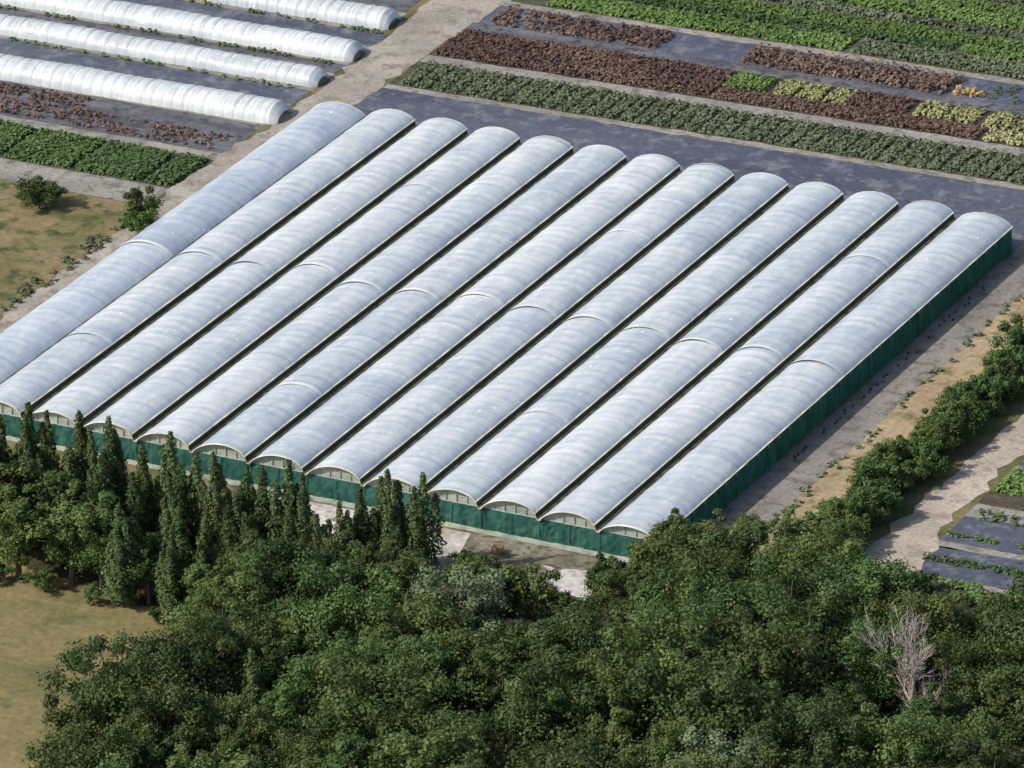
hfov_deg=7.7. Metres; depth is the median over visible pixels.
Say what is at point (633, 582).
broadleaf tree
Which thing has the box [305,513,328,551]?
poplar tree
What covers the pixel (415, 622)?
broadleaf tree
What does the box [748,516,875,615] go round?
broadleaf tree
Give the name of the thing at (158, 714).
broadleaf tree
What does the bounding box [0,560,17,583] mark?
shrub
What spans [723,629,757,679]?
broadleaf tree
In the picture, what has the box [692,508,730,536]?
broadleaf tree
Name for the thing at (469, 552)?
shrub
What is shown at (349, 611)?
broadleaf tree
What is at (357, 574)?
broadleaf tree
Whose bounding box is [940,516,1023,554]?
plant bed
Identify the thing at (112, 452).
poplar tree
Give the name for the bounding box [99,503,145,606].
poplar tree
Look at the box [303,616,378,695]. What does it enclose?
broadleaf tree
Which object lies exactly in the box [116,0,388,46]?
weed fabric
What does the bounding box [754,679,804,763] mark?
broadleaf tree
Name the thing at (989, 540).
nursery plant bed
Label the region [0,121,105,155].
nursery plant bed
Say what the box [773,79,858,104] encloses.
nursery plant bed
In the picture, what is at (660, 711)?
poplar tree
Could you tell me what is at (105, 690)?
broadleaf tree
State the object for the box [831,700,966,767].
broadleaf tree
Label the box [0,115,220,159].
gravel path
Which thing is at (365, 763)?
broadleaf tree
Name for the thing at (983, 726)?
broadleaf tree
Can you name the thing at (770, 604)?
broadleaf tree
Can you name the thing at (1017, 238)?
weed fabric
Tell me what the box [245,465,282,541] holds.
poplar tree
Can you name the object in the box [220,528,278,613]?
broadleaf tree
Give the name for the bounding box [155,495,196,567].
poplar tree
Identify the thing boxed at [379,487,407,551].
poplar tree
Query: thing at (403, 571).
broadleaf tree
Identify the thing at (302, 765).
broadleaf tree
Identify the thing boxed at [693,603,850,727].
broadleaf tree
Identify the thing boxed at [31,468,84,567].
broadleaf tree
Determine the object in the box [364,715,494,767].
broadleaf tree
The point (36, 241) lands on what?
rough grass
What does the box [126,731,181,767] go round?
broadleaf tree
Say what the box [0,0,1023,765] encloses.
ground
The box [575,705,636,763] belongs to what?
broadleaf tree
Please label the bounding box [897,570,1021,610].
nursery plant bed
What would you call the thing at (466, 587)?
willow tree
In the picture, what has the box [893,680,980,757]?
broadleaf tree
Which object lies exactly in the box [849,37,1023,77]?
nursery plant bed
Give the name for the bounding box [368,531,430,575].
broadleaf tree
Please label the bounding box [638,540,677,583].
broadleaf tree
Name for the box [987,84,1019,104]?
nursery shrub bed
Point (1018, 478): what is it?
nursery plant bed
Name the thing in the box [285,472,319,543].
poplar tree
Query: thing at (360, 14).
polytunnel
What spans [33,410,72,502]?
poplar tree
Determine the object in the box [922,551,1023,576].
nursery plant bed
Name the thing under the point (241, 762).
broadleaf tree
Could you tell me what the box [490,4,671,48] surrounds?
nursery shrub bed
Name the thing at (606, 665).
broadleaf tree
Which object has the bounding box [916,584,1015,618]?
plant bed
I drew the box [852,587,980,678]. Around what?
broadleaf tree
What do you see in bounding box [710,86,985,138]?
nursery plant bed
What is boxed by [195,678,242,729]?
broadleaf tree
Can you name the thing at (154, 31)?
weed row
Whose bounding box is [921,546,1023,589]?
plant bed
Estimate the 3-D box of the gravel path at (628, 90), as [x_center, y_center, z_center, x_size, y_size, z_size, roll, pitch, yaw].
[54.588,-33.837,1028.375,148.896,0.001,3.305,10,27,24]
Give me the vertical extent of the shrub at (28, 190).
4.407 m
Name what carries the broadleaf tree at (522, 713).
on the woodland floor
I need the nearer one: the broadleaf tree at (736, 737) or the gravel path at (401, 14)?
the broadleaf tree at (736, 737)
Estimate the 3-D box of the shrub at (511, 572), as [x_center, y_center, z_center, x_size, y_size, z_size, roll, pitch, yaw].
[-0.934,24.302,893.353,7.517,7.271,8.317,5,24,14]
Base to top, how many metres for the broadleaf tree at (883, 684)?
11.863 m
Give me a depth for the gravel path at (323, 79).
1057.71 m
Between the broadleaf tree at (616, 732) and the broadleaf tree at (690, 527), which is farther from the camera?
the broadleaf tree at (690, 527)
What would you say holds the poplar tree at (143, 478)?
on the woodland floor
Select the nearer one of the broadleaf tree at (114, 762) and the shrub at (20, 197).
the broadleaf tree at (114, 762)
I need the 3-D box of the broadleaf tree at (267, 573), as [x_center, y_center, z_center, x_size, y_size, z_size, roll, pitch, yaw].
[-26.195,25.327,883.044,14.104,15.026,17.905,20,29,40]
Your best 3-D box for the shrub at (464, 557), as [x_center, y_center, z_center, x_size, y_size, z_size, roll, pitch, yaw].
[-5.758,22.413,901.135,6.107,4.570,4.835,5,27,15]
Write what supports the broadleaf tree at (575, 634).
on the woodland floor
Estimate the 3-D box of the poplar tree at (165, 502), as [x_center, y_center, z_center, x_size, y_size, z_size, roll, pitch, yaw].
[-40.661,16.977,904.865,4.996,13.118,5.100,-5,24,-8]
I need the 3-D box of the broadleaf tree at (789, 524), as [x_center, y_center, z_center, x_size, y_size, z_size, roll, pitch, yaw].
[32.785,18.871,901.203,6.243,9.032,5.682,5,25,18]
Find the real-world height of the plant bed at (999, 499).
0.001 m
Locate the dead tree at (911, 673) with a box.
[855,601,952,709]
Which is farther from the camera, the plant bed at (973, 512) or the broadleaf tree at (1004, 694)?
the plant bed at (973, 512)
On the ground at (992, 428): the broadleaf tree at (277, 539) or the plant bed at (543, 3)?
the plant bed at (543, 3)
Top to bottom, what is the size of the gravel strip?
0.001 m
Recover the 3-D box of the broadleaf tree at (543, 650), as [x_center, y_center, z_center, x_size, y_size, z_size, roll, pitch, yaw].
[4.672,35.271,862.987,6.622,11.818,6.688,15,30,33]
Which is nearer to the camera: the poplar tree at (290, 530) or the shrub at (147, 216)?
the poplar tree at (290, 530)
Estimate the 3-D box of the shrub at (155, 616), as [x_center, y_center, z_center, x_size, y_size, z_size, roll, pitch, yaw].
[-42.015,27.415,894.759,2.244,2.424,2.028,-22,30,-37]
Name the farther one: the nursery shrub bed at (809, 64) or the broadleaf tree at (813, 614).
the nursery shrub bed at (809, 64)
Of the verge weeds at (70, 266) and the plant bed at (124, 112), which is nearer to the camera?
the verge weeds at (70, 266)
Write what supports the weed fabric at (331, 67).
on the ground at (992, 428)
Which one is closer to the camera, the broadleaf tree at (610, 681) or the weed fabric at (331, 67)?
the broadleaf tree at (610, 681)
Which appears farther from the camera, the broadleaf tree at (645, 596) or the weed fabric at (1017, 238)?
the weed fabric at (1017, 238)
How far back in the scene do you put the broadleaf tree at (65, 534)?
901.67 m
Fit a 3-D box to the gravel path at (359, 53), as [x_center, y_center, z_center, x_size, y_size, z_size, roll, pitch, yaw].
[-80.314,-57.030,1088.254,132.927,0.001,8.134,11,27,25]
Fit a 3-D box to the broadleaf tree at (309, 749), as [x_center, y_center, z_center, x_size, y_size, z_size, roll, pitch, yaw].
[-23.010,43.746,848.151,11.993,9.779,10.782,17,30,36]
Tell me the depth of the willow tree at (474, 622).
878.85 m
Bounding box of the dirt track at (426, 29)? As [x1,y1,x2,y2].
[0,0,510,333]
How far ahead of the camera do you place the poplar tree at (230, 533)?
898.68 m
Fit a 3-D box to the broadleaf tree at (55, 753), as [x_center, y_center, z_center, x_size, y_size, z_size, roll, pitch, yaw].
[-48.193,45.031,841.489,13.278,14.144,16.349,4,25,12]
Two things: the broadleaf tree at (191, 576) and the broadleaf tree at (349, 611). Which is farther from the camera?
the broadleaf tree at (191, 576)
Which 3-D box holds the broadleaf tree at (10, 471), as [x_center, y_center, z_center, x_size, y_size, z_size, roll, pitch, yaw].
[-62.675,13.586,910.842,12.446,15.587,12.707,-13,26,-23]
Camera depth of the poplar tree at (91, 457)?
909.46 m
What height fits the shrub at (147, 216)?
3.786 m
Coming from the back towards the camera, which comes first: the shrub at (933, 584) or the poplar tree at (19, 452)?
the poplar tree at (19, 452)
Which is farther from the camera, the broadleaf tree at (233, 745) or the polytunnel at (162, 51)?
the polytunnel at (162, 51)
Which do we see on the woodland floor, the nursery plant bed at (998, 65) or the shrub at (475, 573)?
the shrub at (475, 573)
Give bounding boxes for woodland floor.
[0,540,1022,767]
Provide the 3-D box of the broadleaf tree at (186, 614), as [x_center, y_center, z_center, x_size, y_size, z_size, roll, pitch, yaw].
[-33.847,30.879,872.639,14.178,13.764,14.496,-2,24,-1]
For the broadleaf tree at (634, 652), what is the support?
on the woodland floor
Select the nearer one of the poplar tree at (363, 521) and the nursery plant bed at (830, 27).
the poplar tree at (363, 521)
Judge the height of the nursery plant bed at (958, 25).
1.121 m
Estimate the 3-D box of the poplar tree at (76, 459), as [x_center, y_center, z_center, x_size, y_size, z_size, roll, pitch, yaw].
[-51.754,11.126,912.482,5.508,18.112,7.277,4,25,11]
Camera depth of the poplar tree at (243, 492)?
903.42 m
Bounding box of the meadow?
[0,561,175,767]
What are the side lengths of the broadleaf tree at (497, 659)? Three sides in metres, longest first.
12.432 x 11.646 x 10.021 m
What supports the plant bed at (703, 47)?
on the ground at (992, 428)
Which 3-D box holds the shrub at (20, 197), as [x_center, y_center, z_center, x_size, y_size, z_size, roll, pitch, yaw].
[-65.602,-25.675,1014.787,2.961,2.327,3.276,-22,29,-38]
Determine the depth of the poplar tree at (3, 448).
911.65 m
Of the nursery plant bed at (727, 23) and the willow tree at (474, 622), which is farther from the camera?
the nursery plant bed at (727, 23)
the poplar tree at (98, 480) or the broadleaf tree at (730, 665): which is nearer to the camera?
the broadleaf tree at (730, 665)
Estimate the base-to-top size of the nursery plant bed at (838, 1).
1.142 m
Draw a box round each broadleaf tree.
[0,455,42,516]
[0,483,54,579]
[20,719,142,767]
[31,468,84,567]
[32,478,113,586]
[36,629,193,740]
[37,693,128,765]
[61,490,129,589]
[74,744,141,767]
[108,666,220,767]
[109,532,159,603]
[126,612,259,717]
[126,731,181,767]
[157,583,274,698]
[165,740,216,767]
[176,558,211,612]
[183,749,272,767]
[190,556,254,625]
[192,691,285,767]
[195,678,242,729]
[196,724,267,767]
[216,534,338,637]
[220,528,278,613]
[226,632,302,701]
[229,552,303,621]
[237,595,315,677]
[257,684,303,751]
[260,724,337,767]
[269,635,394,733]
[271,538,340,593]
[272,712,337,759]
[280,559,410,655]
[286,541,354,628]
[289,759,319,767]
[290,646,461,760]
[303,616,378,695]
[314,733,374,767]
[323,529,395,590]
[343,542,409,617]
[348,731,395,767]
[357,587,470,675]
[361,551,433,618]
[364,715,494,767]
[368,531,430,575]
[373,696,509,767]
[379,627,482,720]
[398,552,428,591]
[417,607,516,710]
[452,633,539,743]
[483,650,618,751]
[493,622,514,640]
[496,723,635,767]
[504,613,556,679]
[525,640,577,722]
[531,593,629,681]
[560,648,671,749]
[565,731,624,767]
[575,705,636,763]
[582,562,632,621]
[588,658,633,688]
[596,596,758,725]
[602,622,675,667]
[614,716,708,767]
[616,572,665,632]
[621,652,790,755]
[623,556,762,650]
[625,522,678,575]
[626,528,764,620]
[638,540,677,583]
[646,507,707,537]
[646,514,717,564]
[660,748,719,767]
[674,664,771,729]
[682,524,750,583]
[683,645,723,660]
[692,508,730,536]
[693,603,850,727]
[700,520,779,580]
[708,551,858,670]
[711,742,789,767]
[716,564,782,626]
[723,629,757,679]
[724,512,769,551]
[724,521,768,552]
[732,703,783,759]
[737,689,862,767]
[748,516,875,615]
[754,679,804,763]
[761,504,810,563]
[783,737,861,767]
[785,689,881,765]
[793,597,848,694]
[798,543,936,638]
[806,676,869,715]
[830,606,940,710]
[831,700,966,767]
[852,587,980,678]
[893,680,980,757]
[910,725,1023,767]
[929,625,1023,715]
[929,711,1021,767]
[955,591,1023,663]
[962,661,1023,766]
[980,562,1023,668]
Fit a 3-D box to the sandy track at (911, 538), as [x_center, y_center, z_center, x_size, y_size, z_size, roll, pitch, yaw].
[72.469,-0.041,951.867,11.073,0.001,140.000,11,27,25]
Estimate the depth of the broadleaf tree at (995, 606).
872.80 m
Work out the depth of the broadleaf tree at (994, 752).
832.73 m
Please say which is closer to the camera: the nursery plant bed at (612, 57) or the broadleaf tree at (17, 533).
the broadleaf tree at (17, 533)
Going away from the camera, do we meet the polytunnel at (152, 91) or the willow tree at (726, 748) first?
the willow tree at (726, 748)
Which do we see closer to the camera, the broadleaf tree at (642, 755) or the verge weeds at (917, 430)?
the broadleaf tree at (642, 755)
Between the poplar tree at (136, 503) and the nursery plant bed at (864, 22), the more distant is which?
the nursery plant bed at (864, 22)
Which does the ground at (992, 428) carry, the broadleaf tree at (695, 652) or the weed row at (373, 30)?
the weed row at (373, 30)
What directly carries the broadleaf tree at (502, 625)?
on the woodland floor
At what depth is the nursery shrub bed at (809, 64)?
1049.57 m
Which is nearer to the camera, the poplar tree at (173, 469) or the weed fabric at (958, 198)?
the poplar tree at (173, 469)
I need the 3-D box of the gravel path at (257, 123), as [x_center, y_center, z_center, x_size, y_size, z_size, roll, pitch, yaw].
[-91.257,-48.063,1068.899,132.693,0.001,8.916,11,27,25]
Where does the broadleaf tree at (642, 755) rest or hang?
on the woodland floor
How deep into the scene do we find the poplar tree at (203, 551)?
894.09 m
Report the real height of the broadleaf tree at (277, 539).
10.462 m
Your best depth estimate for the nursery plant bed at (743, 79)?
1046.68 m
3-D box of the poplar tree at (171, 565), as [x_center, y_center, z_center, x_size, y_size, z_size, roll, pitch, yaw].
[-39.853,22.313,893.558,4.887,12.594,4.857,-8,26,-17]
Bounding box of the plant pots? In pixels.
[794,286,984,460]
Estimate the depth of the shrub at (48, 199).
1010.83 m
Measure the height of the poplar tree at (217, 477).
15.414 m
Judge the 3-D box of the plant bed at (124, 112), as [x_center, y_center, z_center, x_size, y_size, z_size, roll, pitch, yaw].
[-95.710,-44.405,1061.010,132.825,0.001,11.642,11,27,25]
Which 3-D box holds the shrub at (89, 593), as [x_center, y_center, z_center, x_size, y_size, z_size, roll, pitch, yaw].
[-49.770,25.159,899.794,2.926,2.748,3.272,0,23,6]
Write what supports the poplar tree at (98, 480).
on the woodland floor
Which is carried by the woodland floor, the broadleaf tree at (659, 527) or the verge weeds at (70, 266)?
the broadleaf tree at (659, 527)
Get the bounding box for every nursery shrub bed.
[0,82,90,106]
[0,95,229,148]
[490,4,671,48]
[741,42,964,93]
[953,84,985,97]
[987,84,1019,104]
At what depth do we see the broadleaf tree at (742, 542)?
890.17 m
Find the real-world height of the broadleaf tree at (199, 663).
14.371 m
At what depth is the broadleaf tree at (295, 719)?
854.99 m
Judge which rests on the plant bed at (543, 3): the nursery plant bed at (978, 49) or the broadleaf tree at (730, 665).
the nursery plant bed at (978, 49)
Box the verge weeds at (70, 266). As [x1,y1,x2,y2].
[0,209,148,311]
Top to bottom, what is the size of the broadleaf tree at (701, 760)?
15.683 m
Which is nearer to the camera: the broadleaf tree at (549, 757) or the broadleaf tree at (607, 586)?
the broadleaf tree at (549, 757)
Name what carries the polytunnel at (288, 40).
on the ground at (992, 428)
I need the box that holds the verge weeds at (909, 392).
[773,296,1023,522]
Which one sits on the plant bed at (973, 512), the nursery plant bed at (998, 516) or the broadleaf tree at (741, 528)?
the nursery plant bed at (998, 516)
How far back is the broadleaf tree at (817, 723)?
840.70 m
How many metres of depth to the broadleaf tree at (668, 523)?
899.58 m
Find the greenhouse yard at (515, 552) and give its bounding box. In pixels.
[191,478,629,593]
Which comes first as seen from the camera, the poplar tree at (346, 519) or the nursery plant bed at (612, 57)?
the poplar tree at (346, 519)
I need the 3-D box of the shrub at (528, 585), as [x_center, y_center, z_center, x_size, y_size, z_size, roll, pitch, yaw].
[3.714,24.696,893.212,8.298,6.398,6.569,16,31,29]
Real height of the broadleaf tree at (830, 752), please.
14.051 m
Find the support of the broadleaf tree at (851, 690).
on the woodland floor
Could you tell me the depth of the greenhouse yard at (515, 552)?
910.40 m
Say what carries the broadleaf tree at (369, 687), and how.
on the woodland floor
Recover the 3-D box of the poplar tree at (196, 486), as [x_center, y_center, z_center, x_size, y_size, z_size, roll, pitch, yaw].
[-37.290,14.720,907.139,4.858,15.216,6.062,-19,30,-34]
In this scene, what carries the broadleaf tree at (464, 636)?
on the woodland floor
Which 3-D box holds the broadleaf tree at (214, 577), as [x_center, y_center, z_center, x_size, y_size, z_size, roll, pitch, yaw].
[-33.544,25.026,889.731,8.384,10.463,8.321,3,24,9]
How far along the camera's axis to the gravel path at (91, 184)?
1021.05 m
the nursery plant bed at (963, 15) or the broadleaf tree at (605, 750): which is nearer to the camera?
the broadleaf tree at (605, 750)
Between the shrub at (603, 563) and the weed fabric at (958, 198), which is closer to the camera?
the shrub at (603, 563)
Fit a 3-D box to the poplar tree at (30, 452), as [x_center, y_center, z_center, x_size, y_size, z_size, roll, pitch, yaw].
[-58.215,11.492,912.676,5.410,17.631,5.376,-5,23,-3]
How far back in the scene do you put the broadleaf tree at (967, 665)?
861.24 m
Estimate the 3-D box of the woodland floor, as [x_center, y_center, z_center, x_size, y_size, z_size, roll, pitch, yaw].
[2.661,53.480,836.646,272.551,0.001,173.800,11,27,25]
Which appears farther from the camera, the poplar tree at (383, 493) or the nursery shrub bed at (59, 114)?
the nursery shrub bed at (59, 114)
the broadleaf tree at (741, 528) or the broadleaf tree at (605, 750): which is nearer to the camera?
the broadleaf tree at (605, 750)
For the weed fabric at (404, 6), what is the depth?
1078.38 m
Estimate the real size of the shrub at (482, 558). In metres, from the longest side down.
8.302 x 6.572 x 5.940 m
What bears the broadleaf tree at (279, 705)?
on the woodland floor
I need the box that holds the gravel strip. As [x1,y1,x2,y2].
[688,242,1023,547]
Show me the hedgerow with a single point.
(887, 471)
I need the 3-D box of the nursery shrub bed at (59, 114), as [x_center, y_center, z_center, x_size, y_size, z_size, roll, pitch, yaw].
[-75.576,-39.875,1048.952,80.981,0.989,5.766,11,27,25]
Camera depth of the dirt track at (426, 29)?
1049.51 m
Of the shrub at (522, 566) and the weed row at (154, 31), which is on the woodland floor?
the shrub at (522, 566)
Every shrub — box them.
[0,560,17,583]
[10,174,60,208]
[15,184,28,200]
[18,568,58,592]
[32,181,68,207]
[82,581,105,604]
[120,204,161,234]
[121,185,164,226]
[147,606,164,624]
[438,552,479,582]
[441,562,480,599]
[447,549,480,563]
[450,554,497,588]
[475,560,535,615]
[478,552,500,568]
[496,561,530,583]
[511,562,576,619]
[588,551,629,596]
[918,572,940,589]
[959,593,972,606]
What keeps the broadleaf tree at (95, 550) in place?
on the meadow
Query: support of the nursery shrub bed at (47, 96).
on the plant bed at (124, 112)
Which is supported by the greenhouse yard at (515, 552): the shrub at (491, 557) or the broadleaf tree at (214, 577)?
the shrub at (491, 557)
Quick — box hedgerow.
[788,313,1023,555]
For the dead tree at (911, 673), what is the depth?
860.60 m
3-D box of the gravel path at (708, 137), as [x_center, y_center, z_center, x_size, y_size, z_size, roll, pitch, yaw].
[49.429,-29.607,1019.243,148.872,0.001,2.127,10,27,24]
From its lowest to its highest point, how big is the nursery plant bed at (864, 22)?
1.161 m
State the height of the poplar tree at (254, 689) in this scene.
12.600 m
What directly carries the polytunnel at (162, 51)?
on the ground at (992, 428)
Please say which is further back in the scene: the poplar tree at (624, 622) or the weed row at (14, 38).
the weed row at (14, 38)
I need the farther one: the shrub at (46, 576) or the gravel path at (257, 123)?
the gravel path at (257, 123)
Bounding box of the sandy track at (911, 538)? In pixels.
[840,413,1023,595]
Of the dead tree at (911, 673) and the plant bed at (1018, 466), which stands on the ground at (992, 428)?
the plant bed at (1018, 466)
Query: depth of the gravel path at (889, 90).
1051.47 m
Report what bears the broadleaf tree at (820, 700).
on the woodland floor
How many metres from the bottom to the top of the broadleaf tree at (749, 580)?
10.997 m
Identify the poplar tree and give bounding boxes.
[0,414,13,506]
[9,422,37,508]
[13,401,56,463]
[13,413,46,546]
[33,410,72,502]
[63,410,97,544]
[78,426,98,493]
[83,453,121,564]
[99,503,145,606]
[100,415,130,518]
[121,471,158,568]
[127,442,158,546]
[151,430,196,541]
[153,524,189,619]
[154,476,192,554]
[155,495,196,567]
[183,451,207,549]
[191,451,233,542]
[192,524,221,574]
[194,484,226,557]
[218,492,262,566]
[230,464,266,536]
[238,648,272,744]
[239,511,260,547]
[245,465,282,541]
[263,458,309,539]
[281,507,300,552]
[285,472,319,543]
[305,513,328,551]
[325,500,356,559]
[352,487,382,550]
[371,468,406,548]
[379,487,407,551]
[403,471,446,572]
[610,615,631,653]
[647,680,670,740]
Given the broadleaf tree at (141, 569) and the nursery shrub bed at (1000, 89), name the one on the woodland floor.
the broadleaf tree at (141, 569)
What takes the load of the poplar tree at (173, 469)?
on the woodland floor
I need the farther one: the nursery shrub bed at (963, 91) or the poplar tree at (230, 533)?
the nursery shrub bed at (963, 91)
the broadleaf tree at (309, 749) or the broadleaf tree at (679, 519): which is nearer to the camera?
the broadleaf tree at (309, 749)
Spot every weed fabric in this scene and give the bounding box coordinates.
[0,7,346,73]
[0,38,309,103]
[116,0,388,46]
[342,0,420,12]
[352,88,1023,230]
[1012,229,1023,250]
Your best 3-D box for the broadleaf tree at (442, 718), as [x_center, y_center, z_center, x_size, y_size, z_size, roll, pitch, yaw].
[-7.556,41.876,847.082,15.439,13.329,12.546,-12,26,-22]
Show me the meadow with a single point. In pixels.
(38, 628)
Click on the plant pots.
(823, 431)
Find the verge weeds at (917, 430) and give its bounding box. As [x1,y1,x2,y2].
[811,365,985,524]
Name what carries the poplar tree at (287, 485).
on the woodland floor
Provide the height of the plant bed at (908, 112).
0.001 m
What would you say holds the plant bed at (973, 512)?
on the ground at (992, 428)
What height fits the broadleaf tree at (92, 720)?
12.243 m
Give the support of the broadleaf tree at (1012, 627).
on the woodland floor
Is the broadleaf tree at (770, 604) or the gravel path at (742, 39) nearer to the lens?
the broadleaf tree at (770, 604)
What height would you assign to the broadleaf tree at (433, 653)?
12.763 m
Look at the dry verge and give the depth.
945.26 m
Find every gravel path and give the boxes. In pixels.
[0,4,369,64]
[0,35,334,90]
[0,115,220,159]
[0,158,168,204]
[3,80,291,125]
[185,0,406,32]
[383,84,1023,189]
[419,55,1023,155]
[464,22,1023,115]
[497,1,1023,84]
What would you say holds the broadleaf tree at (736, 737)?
on the woodland floor
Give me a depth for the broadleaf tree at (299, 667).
861.16 m
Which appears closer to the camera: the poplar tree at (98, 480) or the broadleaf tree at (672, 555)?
the broadleaf tree at (672, 555)
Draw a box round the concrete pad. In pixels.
[279,497,470,556]
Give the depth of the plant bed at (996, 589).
898.51 m
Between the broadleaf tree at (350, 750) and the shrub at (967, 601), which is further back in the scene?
the shrub at (967, 601)
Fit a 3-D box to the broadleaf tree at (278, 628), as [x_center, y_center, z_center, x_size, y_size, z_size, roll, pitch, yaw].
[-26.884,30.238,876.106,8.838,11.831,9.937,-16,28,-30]
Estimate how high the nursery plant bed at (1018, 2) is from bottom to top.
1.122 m
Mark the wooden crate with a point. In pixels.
(495, 549)
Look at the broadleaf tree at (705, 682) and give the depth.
848.22 m
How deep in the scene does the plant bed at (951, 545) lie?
908.22 m
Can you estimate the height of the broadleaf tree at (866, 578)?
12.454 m
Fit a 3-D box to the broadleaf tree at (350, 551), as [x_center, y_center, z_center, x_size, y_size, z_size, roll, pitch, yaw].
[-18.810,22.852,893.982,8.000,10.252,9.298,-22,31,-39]
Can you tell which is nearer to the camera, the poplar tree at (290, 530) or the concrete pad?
the poplar tree at (290, 530)
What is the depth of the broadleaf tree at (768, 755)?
834.05 m
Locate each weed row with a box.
[0,3,332,63]
[8,36,291,88]
[189,0,380,33]
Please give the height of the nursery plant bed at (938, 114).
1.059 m
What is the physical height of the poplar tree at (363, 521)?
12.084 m
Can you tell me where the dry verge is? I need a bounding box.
[758,293,1023,552]
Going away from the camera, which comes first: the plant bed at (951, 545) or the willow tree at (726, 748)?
the willow tree at (726, 748)
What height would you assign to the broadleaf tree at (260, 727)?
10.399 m
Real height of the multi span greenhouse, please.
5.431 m
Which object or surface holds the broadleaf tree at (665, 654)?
on the woodland floor
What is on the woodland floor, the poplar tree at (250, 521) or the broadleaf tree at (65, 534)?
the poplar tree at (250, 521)
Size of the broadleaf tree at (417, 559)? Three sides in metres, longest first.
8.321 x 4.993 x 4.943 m
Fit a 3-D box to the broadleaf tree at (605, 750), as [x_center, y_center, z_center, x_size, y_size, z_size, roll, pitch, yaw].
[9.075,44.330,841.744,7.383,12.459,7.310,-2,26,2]
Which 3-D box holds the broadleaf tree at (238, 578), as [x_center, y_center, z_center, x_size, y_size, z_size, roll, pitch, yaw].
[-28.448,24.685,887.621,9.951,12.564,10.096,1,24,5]
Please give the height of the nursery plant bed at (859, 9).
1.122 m
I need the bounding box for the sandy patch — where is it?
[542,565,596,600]
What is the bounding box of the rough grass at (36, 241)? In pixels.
[0,180,128,320]
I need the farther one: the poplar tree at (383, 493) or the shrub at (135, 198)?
the shrub at (135, 198)
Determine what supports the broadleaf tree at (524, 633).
on the woodland floor
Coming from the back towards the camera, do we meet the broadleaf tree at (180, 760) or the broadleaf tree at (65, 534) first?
the broadleaf tree at (65, 534)
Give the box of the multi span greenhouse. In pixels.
[0,101,1012,561]
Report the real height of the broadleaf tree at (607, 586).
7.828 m
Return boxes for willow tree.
[398,560,513,633]
[450,592,507,655]
[663,720,779,767]
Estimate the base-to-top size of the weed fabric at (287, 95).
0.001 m
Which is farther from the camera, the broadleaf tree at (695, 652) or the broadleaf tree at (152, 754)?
the broadleaf tree at (695, 652)
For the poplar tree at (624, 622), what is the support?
on the woodland floor
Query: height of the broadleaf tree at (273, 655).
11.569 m
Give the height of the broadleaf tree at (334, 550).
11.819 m
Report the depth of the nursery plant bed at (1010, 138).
1025.92 m
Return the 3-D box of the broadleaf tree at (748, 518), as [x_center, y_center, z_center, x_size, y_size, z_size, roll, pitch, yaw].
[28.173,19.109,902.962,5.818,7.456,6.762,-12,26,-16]
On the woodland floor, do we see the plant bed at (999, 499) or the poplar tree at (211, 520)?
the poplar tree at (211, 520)
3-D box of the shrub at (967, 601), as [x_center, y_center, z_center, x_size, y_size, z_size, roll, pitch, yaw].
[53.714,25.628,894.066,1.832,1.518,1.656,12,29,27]
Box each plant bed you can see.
[0,80,261,152]
[0,119,207,186]
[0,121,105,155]
[399,60,1023,183]
[429,30,1023,147]
[434,27,736,94]
[478,6,1023,106]
[511,0,1023,80]
[545,0,857,50]
[617,0,959,50]
[679,0,1023,52]
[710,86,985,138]
[723,71,778,91]
[766,0,916,22]
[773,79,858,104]
[822,0,845,2]
[843,89,917,114]
[846,0,1023,30]
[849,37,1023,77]
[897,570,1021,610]
[912,100,1023,132]
[916,0,1023,16]
[916,16,1023,39]
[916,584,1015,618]
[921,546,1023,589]
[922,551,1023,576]
[931,577,1017,596]
[939,540,1023,560]
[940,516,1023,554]
[946,529,1023,548]
[960,43,1023,61]
[965,503,1023,525]
[978,508,1023,526]
[979,0,1023,6]
[979,478,1023,510]
[983,128,1023,145]
[992,466,1023,496]
[1010,465,1023,476]
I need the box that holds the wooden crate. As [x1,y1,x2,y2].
[491,544,503,554]
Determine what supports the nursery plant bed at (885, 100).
on the plant bed at (908, 112)
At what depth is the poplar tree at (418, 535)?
901.43 m
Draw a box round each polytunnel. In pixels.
[0,0,365,61]
[0,14,329,87]
[0,53,291,124]
[206,0,401,29]
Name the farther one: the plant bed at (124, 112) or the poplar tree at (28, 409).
the plant bed at (124, 112)

